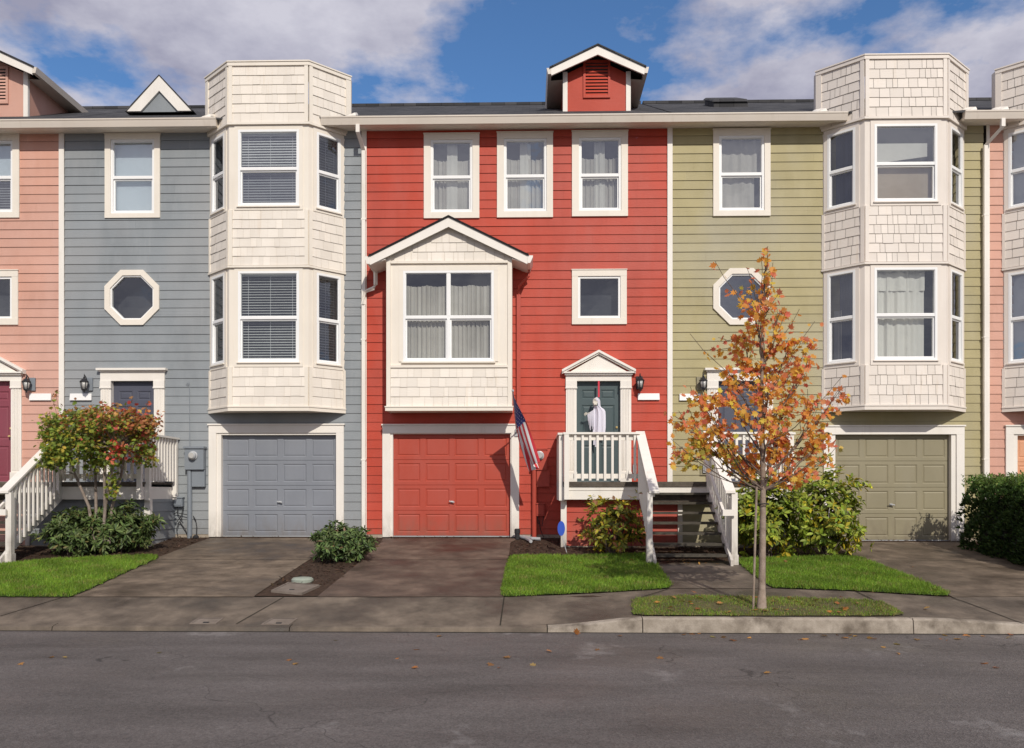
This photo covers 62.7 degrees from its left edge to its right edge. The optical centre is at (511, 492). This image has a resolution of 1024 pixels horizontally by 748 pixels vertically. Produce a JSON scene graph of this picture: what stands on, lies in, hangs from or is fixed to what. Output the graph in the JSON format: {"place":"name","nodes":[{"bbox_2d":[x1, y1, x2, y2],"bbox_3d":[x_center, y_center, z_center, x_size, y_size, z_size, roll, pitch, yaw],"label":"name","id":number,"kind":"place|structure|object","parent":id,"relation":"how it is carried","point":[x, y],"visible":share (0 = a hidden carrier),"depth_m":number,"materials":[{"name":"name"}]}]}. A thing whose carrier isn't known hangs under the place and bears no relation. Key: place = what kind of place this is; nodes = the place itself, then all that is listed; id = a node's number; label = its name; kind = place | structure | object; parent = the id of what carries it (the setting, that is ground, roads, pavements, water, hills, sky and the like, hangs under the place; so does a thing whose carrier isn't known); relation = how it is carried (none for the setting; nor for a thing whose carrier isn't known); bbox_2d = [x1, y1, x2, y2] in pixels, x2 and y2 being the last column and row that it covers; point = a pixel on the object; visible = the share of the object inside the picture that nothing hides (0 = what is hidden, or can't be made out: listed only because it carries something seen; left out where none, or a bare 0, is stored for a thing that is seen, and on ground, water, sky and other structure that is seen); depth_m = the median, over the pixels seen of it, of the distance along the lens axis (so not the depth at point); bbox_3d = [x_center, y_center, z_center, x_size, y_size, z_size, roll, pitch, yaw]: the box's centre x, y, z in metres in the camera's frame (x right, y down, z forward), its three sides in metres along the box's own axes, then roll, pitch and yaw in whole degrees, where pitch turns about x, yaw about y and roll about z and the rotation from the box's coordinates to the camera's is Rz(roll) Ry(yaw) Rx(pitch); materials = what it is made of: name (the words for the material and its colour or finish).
{"place":"outdoors","nodes":[
{"label":"outdoors","id":0,"kind":"place"},
{"bbox_2d":[0,553,158,596],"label":"lawn","id":1,"kind":"structure","parent":0,"point":[61,588],"depth_m":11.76,"materials":[{"name":"plant"}]},
{"bbox_2d":[73,538,324,596],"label":"driveway","id":2,"kind":"structure","parent":0,"point":[230,567],"depth_m":13.78,"materials":[{"name":"concrete"}]},
{"bbox_2d":[0,596,642,632],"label":"ground","id":3,"kind":"structure","parent":0,"point":[254,596],"depth_m":11.82,"materials":[{"name":"grey concrete"}]},
{"bbox_2d":[0,623,57,630],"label":"kerb","id":4,"kind":"structure","parent":3,"relation":"on","point":[29,626],"depth_m":10.58,"materials":[{"name":"concrete"}]},
{"bbox_2d":[0,433,179,563],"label":"front porch","id":5,"kind":"object","parent":3,"relation":"on","point":[28,503],"visible":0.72,"depth_m":16.21,"materials":[{"name":"white paint"}]},
{"bbox_2d":[0,50,206,482],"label":"townhouse","id":6,"kind":"structure","parent":3,"relation":"on","point":[34,100],"depth_m":17.70,"materials":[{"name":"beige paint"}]},
{"bbox_2d":[0,382,10,481],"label":"front door","id":7,"kind":"structure","parent":6,"relation":"in","point":[5,392],"depth_m":17.81,"materials":[{"name":"red paint"}]},
{"bbox_2d":[0,269,18,324],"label":"window","id":8,"kind":"structure","parent":6,"relation":"in","point":[9,278],"depth_m":17.70,"materials":[{"name":"beige paint"}]},
{"bbox_2d":[0,133,20,217],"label":"window","id":9,"kind":"structure","parent":6,"relation":"in","point":[9,142],"depth_m":17.70,"materials":[{"name":"beige paint"}]},
{"bbox_2d":[22,374,35,392],"bbox_3d":[-10.126,-2.275,17.596,0.170,0.398,0.261,0,0,24],"label":"wall lantern","id":10,"kind":"object","parent":6,"relation":"attached to","point":[28,384],"depth_m":17.55,"materials":[{"name":"grey paint"}]},
{"bbox_2d":[29,393,51,399],"bbox_3d":[-9.918,-2.002,17.671,0.462,0.145,0.042,0,0,1],"label":"wall plaque","id":11,"kind":"object","parent":6,"relation":"attached to","point":[42,396],"depth_m":17.66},
{"bbox_2d":[52,623,291,630],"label":"kerb","id":12,"kind":"structure","parent":3,"relation":"on","point":[142,627],"depth_m":10.55,"materials":[{"name":"concrete"}]},
{"bbox_2d":[189,618,222,623],"bbox_3d":[-3.906,1.658,10.747,0.365,0.076,0.212,0,0,1],"label":"utility cover","id":13,"kind":"object","parent":12,"relation":"on","point":[207,620],"visible":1,"depth_m":10.73,"materials":[{"name":"concrete"}]},
{"bbox_2d":[261,618,297,624],"bbox_3d":[-2.965,1.661,10.715,0.408,0.079,0.225,0,0,1],"label":"utility cover","id":14,"kind":"object","parent":12,"relation":"on","point":[280,621],"visible":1,"depth_m":10.71,"materials":[{"name":"concrete"}]},
{"bbox_2d":[50,60,404,537],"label":"townhouse","id":15,"kind":"structure","parent":3,"relation":"on","point":[252,265],"depth_m":17.59,"materials":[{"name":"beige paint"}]},
{"bbox_2d":[69,393,91,399],"bbox_3d":[-9.059,-2.000,17.653,0.461,0.145,0.042,0,0,1],"label":"wall plaque","id":16,"kind":"object","parent":15,"relation":"attached to","point":[83,396],"depth_m":17.64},
{"bbox_2d":[80,374,92,392],"bbox_3d":[-8.906,-2.271,17.570,0.170,0.398,0.261,0,0,24],"label":"wall lantern","id":17,"kind":"object","parent":15,"relation":"attached to","point":[86,383],"depth_m":17.53,"materials":[{"name":"grey paint"}]},
{"bbox_2d":[104,132,160,217],"bbox_3d":[-7.963,-6.644,17.811,1.191,1.774,0.400,0,0,1],"label":"window","id":18,"kind":"structure","parent":15,"relation":"in","point":[132,160],"depth_m":17.70,"materials":[{"name":"beige paint"}]},
{"bbox_2d":[114,382,153,481],"bbox_3d":[-7.960,-1.278,17.710,0.910,2.115,0.103,0,0,1],"label":"front door","id":19,"kind":"structure","parent":15,"relation":"in","point":[142,392],"depth_m":17.75,"materials":[{"name":"blue paint"}]},
{"bbox_2d":[104,270,164,324],"bbox_3d":[-7.972,-4.086,17.847,1.155,1.155,0.448,0,0,1],"label":"octagonal window","id":20,"kind":"structure","parent":15,"relation":"in","point":[131,297],"depth_m":17.98,"materials":[{"name":"beige paint"}]},
{"bbox_2d":[174,497,186,535],"bbox_3d":[-6.917,0.514,17.569,0.306,0.821,0.120,0,0,1],"label":"utility box","id":21,"kind":"object","parent":15,"relation":"attached to","point":[179,501],"visible":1,"depth_m":17.53,"materials":[{"name":"grey paint"}]},
{"bbox_2d":[186,383,189,445],"bbox_3d":[-6.782,-1.640,17.601,0.079,1.329,0.025,0,0,-16],"label":"service cable","id":22,"kind":"object","parent":15,"relation":"attached to","point":[189,414],"visible":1,"depth_m":17.60,"materials":[{"name":"grey paint"}]},
{"bbox_2d":[183,446,206,537],"bbox_3d":[-6.617,0.045,17.495,0.433,1.990,0.255,0,0,1],"label":"electric meter","id":23,"kind":"object","parent":15,"relation":"attached to","point":[195,462],"visible":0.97,"depth_m":17.52,"materials":[{"name":"grey paint"}]},
{"bbox_2d":[204,60,351,413],"bbox_3d":[-4.922,-5.184,17.397,3.129,7.080,0.860,0,0,1],"label":"bay window","id":24,"kind":"structure","parent":15,"relation":"in","point":[275,243],"depth_m":17.08,"materials":[{"name":"beige paint"}]},
{"bbox_2d":[223,435,335,536],"bbox_3d":[-4.876,-0.131,17.667,2.430,2.133,0.087,0,0,1],"label":"garage door","id":25,"kind":"structure","parent":15,"relation":"in","point":[274,485],"depth_m":17.69,"materials":[{"name":"grey paint"}]},
{"bbox_2d":[290,624,546,631],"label":"kerb","id":26,"kind":"structure","parent":3,"relation":"on","point":[410,628],"depth_m":10.48,"materials":[{"name":"concrete"}]},
{"bbox_2d":[350,43,672,537],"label":"townhouse","id":27,"kind":"structure","parent":3,"relation":"on","point":[523,251],"depth_m":17.47,"materials":[{"name":"red paint"}]},
{"bbox_2d":[423,132,479,218],"bbox_3d":[-1.254,-6.591,17.670,1.179,1.772,0.400,0,0,1],"label":"window","id":28,"kind":"structure","parent":27,"relation":"in","point":[451,159],"depth_m":17.53,"materials":[{"name":"beige paint"}]},
{"bbox_2d":[394,434,509,536],"bbox_3d":[-1.257,-0.140,17.592,2.452,2.149,0.087,0,0,1],"label":"garage door","id":29,"kind":"structure","parent":27,"relation":"in","point":[449,485],"depth_m":17.62,"materials":[{"name":"red paint"}]},
{"bbox_2d":[512,389,517,435],"bbox_3d":[0.064,-1.560,16.715,0.081,0.800,1.474,0,0,3],"label":"flagpole","id":30,"kind":"object","parent":27,"relation":"attached to","point":[516,434],"visible":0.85,"depth_m":16.93,"materials":[{"name":"grey metal"}]},
{"bbox_2d":[513,395,539,472],"bbox_3d":[0.289,-1.147,16.426,0.528,1.525,0.814,0,0,1],"label":"flag","id":31,"kind":"object","parent":30,"relation":"hanging from","point":[528,449],"visible":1,"depth_m":16.26,"materials":[{"name":"multicoloured fabric"}]},
{"bbox_2d":[496,131,553,217],"bbox_3d":[0.273,-6.603,17.638,1.184,1.783,0.400,0,0,1],"label":"window","id":32,"kind":"structure","parent":27,"relation":"in","point":[524,158],"depth_m":17.49,"materials":[{"name":"beige paint"}]},
{"bbox_2d":[536,503,544,536],"bbox_3d":[0.589,0.580,17.412,0.188,0.708,0.120,0,0,1],"label":"utility box","id":33,"kind":"object","parent":27,"relation":"attached to","point":[539,509],"visible":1,"depth_m":17.37,"materials":[{"name":"red paint"}]},
{"bbox_2d":[532,448,549,536],"bbox_3d":[0.567,0.069,17.359,0.418,1.942,0.225,0,0,1],"label":"electric meter","id":34,"kind":"object","parent":27,"relation":"attached to","point":[543,476],"visible":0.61,"depth_m":17.38,"materials":[{"name":"red paint"}]},
{"bbox_2d":[584,381,605,446],"bbox_3d":[1.708,-1.615,17.314,0.454,1.369,0.119,0,0,1],"label":"ghost decoration","id":35,"kind":"object","parent":27,"relation":"hanging from","point":[597,414],"visible":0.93,"depth_m":17.32},
{"bbox_2d":[577,382,619,481],"bbox_3d":[1.797,-1.264,17.506,0.910,2.088,0.103,0,0,1],"label":"front door","id":36,"kind":"structure","parent":27,"relation":"in","point":[609,397],"depth_m":17.54,"materials":[{"name":"paint"}]},
{"bbox_2d":[571,269,626,324],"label":"window","id":37,"kind":"structure","parent":27,"relation":"in","point":[599,296],"depth_m":17.45,"materials":[{"name":"beige paint"}]},
{"bbox_2d":[571,130,628,216],"bbox_3d":[1.828,-6.614,17.606,1.180,1.782,0.400,0,0,1],"label":"window","id":38,"kind":"structure","parent":27,"relation":"in","point":[599,157],"depth_m":17.47,"materials":[{"name":"beige paint"}]},
{"bbox_2d":[631,463,637,473],"bbox_3d":[2.538,-0.478,17.396,0.155,0.253,0.100,0,0,1],"label":"outdoor outlet","id":39,"kind":"object","parent":27,"relation":"attached to","point":[632,467],"visible":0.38,"depth_m":17.41,"materials":[{"name":"red paint"}]},
{"bbox_2d":[636,374,644,391],"bbox_3d":[2.638,-2.258,17.312,0.184,0.380,0.232,0,0,1],"label":"wall lantern","id":40,"kind":"object","parent":27,"relation":"attached to","point":[640,380],"depth_m":17.25,"materials":[{"name":"black metal"}]},
{"bbox_2d":[638,393,659,399],"bbox_3d":[2.832,-1.977,17.404,0.448,0.136,0.042,0,0,1],"label":"wall plaque","id":41,"kind":"object","parent":27,"relation":"attached to","point":[648,396],"depth_m":17.39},
{"bbox_2d":[17,549,1012,672],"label":"fallen leaves","id":42,"kind":"object","parent":3,"relation":"on","point":[576,631],"visible":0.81,"depth_m":10.16,"materials":[{"name":"orange plant"}]},
{"bbox_2d":[548,617,641,632],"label":"kerb","id":43,"kind":"structure","parent":3,"relation":"on","point":[626,625],"depth_m":10.42,"materials":[{"name":"concrete"}]},
{"bbox_2d":[556,431,795,565],"bbox_3d":[3.130,0.137,15.788,4.518,2.606,3.300,0,0,1],"label":"front porch","id":44,"kind":"object","parent":3,"relation":"on","point":[683,514],"visible":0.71,"depth_m":15.97,"materials":[{"name":"white paint"}]},
{"bbox_2d":[642,616,912,633],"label":"kerb","id":45,"kind":"structure","parent":3,"relation":"on","point":[689,624],"depth_m":10.38,"materials":[{"name":"concrete"}]},
{"bbox_2d":[642,53,1009,540],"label":"townhouse","id":46,"kind":"structure","parent":3,"relation":"on","point":[853,195],"depth_m":17.29,"materials":[{"name":"green paint"}]},
{"bbox_2d":[679,394,700,400],"bbox_3d":[3.682,-1.966,17.386,0.439,0.141,0.042,0,0,1],"label":"wall plaque","id":47,"kind":"object","parent":46,"relation":"attached to","point":[682,398],"depth_m":17.38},
{"bbox_2d":[696,374,707,391],"bbox_3d":[3.921,-2.247,17.286,0.207,0.380,0.232,0,0,1],"label":"wall lantern","id":48,"kind":"object","parent":46,"relation":"attached to","point":[701,383],"depth_m":17.24,"materials":[{"name":"black metal"}]},
{"bbox_2d":[700,463,705,474],"bbox_3d":[3.982,-0.477,17.366,0.179,0.253,0.100,0,0,1],"label":"outdoor outlet","id":49,"kind":"object","parent":46,"relation":"attached to","point":[703,472],"visible":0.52,"depth_m":17.38,"materials":[{"name":"green paint"}]},
{"bbox_2d":[718,382,759,480],"bbox_3d":[4.715,-1.260,17.445,0.910,2.080,0.103,0,0,1],"label":"front door","id":50,"kind":"structure","parent":46,"relation":"in","point":[728,413],"depth_m":17.48,"materials":[{"name":"blue paint"}]},
{"bbox_2d":[712,128,770,216],"bbox_3d":[4.754,-6.611,17.544,1.198,1.803,0.400,0,0,1],"label":"window","id":51,"kind":"structure","parent":46,"relation":"in","point":[741,156],"depth_m":17.42,"materials":[{"name":"beige paint"}]},
{"bbox_2d":[713,268,769,324],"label":"octagonal window","id":52,"kind":"structure","parent":46,"relation":"in","point":[725,306],"depth_m":17.79,"materials":[{"name":"beige paint"}]},
{"bbox_2d":[835,435,948,540],"bbox_3d":[7.857,-0.091,17.401,2.367,2.200,0.087,0,0,1],"label":"garage door","id":53,"kind":"structure","parent":46,"relation":"in","point":[908,475],"depth_m":17.42,"materials":[{"name":"green paint"}]},
{"bbox_2d":[814,53,969,412],"bbox_3d":[7.857,-5.184,17.129,3.182,7.080,0.860,0,0,1],"label":"bay window","id":54,"kind":"structure","parent":46,"relation":"in","point":[894,234],"depth_m":16.84,"materials":[{"name":"beige paint"}]},
{"bbox_2d":[909,617,1023,633],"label":"kerb","id":55,"kind":"structure","parent":3,"relation":"on","point":[924,625],"depth_m":10.33,"materials":[{"name":"concrete"}]},
{"bbox_2d":[918,60,1023,498],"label":"townhouse","id":56,"kind":"structure","parent":3,"relation":"on","point":[1007,299],"depth_m":17.24,"materials":[{"name":"pink paint"}]},
{"bbox_2d":[992,60,1023,411],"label":"bay window","id":57,"kind":"structure","parent":56,"relation":"in","point":[1008,80],"depth_m":17.18,"materials":[{"name":"beige paint"}]},
{"bbox_2d":[1018,436,1023,473],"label":"garage door","id":58,"kind":"structure","parent":56,"relation":"in","point":[1020,438],"depth_m":17.37,"materials":[{"name":"paint"}]},
{"bbox_2d":[318,538,515,596],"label":"driveway","id":59,"kind":"structure","parent":0,"point":[403,567],"depth_m":13.74,"materials":[{"name":"concrete"}]},
{"bbox_2d":[439,559,468,559],"bbox_3d":[-1.367,1.188,14.811,2.567,0.006,0.018,0,0,0],"label":"pavement joint","id":60,"kind":"object","parent":59,"relation":"on","point":[453,559],"visible":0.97,"depth_m":14.81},
{"bbox_2d":[0,631,1023,747],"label":"road","id":61,"kind":"structure","parent":0,"point":[113,689],"depth_m":7.37,"materials":[{"name":"grey asphalt"}]},
{"bbox_2d":[0,630,1023,634],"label":"gutter seam","id":62,"kind":"object","parent":61,"relation":"on","point":[502,632],"visible":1,"depth_m":10.40,"materials":[{"name":"grey concrete"}]},
{"bbox_2d":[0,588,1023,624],"bbox_3d":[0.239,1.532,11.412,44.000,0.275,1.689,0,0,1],"label":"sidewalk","id":63,"kind":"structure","parent":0,"point":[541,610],"depth_m":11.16,"materials":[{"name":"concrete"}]},
{"bbox_2d":[236,597,282,623],"bbox_3d":[-3.328,1.559,11.143,0.018,0.212,1.061,0,0,18],"label":"pavement joint","id":64,"kind":"object","parent":63,"relation":"on","point":[259,610],"visible":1,"depth_m":11.10,"materials":[{"name":"grey concrete"}]},
{"bbox_2d":[500,597,504,624],"bbox_3d":[-0.129,1.559,11.076,0.018,0.222,1.065,0,0,2],"label":"pavement joint","id":65,"kind":"object","parent":63,"relation":"on","point":[502,610],"visible":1,"depth_m":11.04,"materials":[{"name":"grey concrete"}]},
{"bbox_2d":[952,597,1023,623],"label":"pavement joint","id":66,"kind":"object","parent":63,"relation":"on","point":[988,610],"visible":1,"depth_m":10.91,"materials":[{"name":"grey concrete"}]},
{"bbox_2d":[0,535,1023,596],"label":"mulch bed","id":67,"kind":"object","parent":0,"point":[322,576],"visible":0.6,"depth_m":15.55,"materials":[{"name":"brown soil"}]},
{"bbox_2d":[28,508,98,556],"bbox_3d":[-8.061,0.762,15.453,1.267,0.954,1.058,0,0,1],"label":"rhododendron shrub","id":68,"kind":"object","parent":67,"relation":"on","point":[59,528],"visible":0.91,"depth_m":15.20,"materials":[{"name":"green plant"}]},
{"bbox_2d":[31,390,164,542],"bbox_3d":[-7.583,-0.469,15.459,2.596,2.829,2.036,0,0,1],"label":"vine maple","id":69,"kind":"object","parent":67,"relation":"on","point":[95,429],"visible":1,"depth_m":15.11,"materials":[{"name":"green plant"}]},
{"bbox_2d":[62,498,167,554],"bbox_3d":[-7.557,0.670,15.799,2.304,1.121,1.325,0,0,1],"label":"rhododendron shrub","id":70,"kind":"object","parent":67,"relation":"on","point":[133,529],"visible":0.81,"depth_m":15.51,"materials":[{"name":"green plant"}]},
{"bbox_2d":[193,516,198,538],"bbox_3d":[-6.599,0.756,17.512,0.152,0.529,0.135,0,0,1],"label":"hose valve","id":71,"kind":"object","parent":67,"relation":"on","point":[196,536],"visible":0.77,"depth_m":17.49,"materials":[{"name":"metal"}]},
{"bbox_2d":[271,582,319,594],"bbox_3d":[-3.152,1.404,12.195,0.556,0.114,0.743,0,0,11],"label":"utility cover","id":72,"kind":"object","parent":67,"relation":"on","point":[294,588],"visible":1,"depth_m":12.12,"materials":[{"name":"concrete"}]},
{"bbox_2d":[291,577,313,582],"bbox_3d":[-3.200,1.336,12.835,0.330,0.087,0.330,0,0,1],"label":"valve cover","id":73,"kind":"object","parent":67,"relation":"on","point":[302,579],"visible":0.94,"depth_m":12.71,"materials":[{"name":"plastic"}]},
{"bbox_2d":[308,520,380,562],"bbox_3d":[-2.941,0.887,14.809,1.255,0.810,1.292,0,0,1],"label":"rhododendron shrub","id":74,"kind":"object","parent":67,"relation":"on","point":[338,544],"visible":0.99,"depth_m":14.52,"materials":[{"name":"green plant"}]},
{"bbox_2d":[514,529,519,538],"bbox_3d":[0.109,0.857,17.221,0.120,0.220,0.120,0,0,1],"label":"standpipe","id":75,"kind":"object","parent":67,"relation":"on","point":[517,533],"visible":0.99,"depth_m":17.18,"materials":[{"name":"plastic"}]},
{"bbox_2d":[520,535,540,542],"bbox_3d":[0.397,0.947,17.045,0.341,0.129,0.677,0,0,-19],"label":"drain pipe","id":76,"kind":"object","parent":67,"relation":"on","point":[528,538],"visible":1,"depth_m":17.01,"materials":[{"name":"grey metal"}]},
{"bbox_2d":[558,521,566,551],"bbox_3d":[0.938,0.855,15.552,0.192,0.638,0.042,0,0,1],"label":"yard sign","id":77,"kind":"object","parent":67,"relation":"on","point":[561,528],"visible":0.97,"depth_m":15.53,"materials":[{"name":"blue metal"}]},
{"bbox_2d":[577,489,645,552],"bbox_3d":[1.858,0.561,15.463,1.339,1.257,1.284,0,0,1],"label":"yellowing shrub","id":78,"kind":"object","parent":67,"relation":"on","point":[601,536],"visible":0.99,"depth_m":15.30,"materials":[{"name":"green plant"}]},
{"bbox_2d":[715,469,812,556],"bbox_3d":[4.574,0.423,15.222,1.797,1.709,1.475,0,0,1],"label":"yellowing shrub","id":79,"kind":"object","parent":67,"relation":"on","point":[777,512],"visible":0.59,"depth_m":14.89,"materials":[{"name":"green plant"}]},
{"bbox_2d":[784,453,874,556],"bbox_3d":[5.715,0.260,15.280,1.651,1.981,1.653,0,0,1],"label":"yellowing shrub","id":80,"kind":"object","parent":67,"relation":"on","point":[829,529],"visible":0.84,"depth_m":15.08,"materials":[{"name":"green plant"}]},
{"bbox_2d":[955,470,1023,565],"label":"hedge","id":81,"kind":"object","parent":67,"relation":"on","point":[995,521],"visible":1,"depth_m":15.21,"materials":[{"name":"green plant"}]},
{"bbox_2d":[0,0,1023,105],"label":"sky","id":82,"kind":"structure","parent":0,"point":[99,52],"materials":[{"name":"blue"}]},
{"bbox_2d":[500,551,672,595],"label":"lawn","id":83,"kind":"structure","parent":0,"point":[506,594],"depth_m":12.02,"materials":[{"name":"plant"}]},
{"bbox_2d":[657,561,770,587],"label":"path","id":84,"kind":"structure","parent":0,"point":[704,574],"depth_m":13.33,"materials":[{"name":"concrete"}]},
{"bbox_2d":[631,594,904,615],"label":"lawn","id":85,"kind":"structure","parent":0,"point":[710,604],"depth_m":10.93,"materials":[{"name":"plant"}]},
{"bbox_2d":[663,246,850,608],"bbox_3d":[3.183,-0.788,10.885,2.317,4.745,1.532,0,0,-31],"label":"maple tree","id":86,"kind":"object","parent":85,"relation":"on","point":[775,438],"visible":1,"depth_m":10.86,"materials":[{"name":"orange plant"}]},
{"bbox_2d":[752,487,768,608],"bbox_3d":[3.218,0.751,10.905,0.238,1.646,0.156,0,0,1],"label":"tree stake","id":87,"kind":"object","parent":85,"relation":"on","point":[754,557],"visible":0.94,"depth_m":10.85,"materials":[{"name":"brown wood"}]},
{"bbox_2d":[739,554,950,594],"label":"lawn","id":88,"kind":"structure","parent":0,"point":[841,583],"depth_m":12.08,"materials":[{"name":"plant"}]},
{"bbox_2d":[840,542,1023,596],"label":"driveway","id":89,"kind":"structure","parent":0,"point":[955,570],"depth_m":14.21,"materials":[{"name":"concrete"}]}
]}

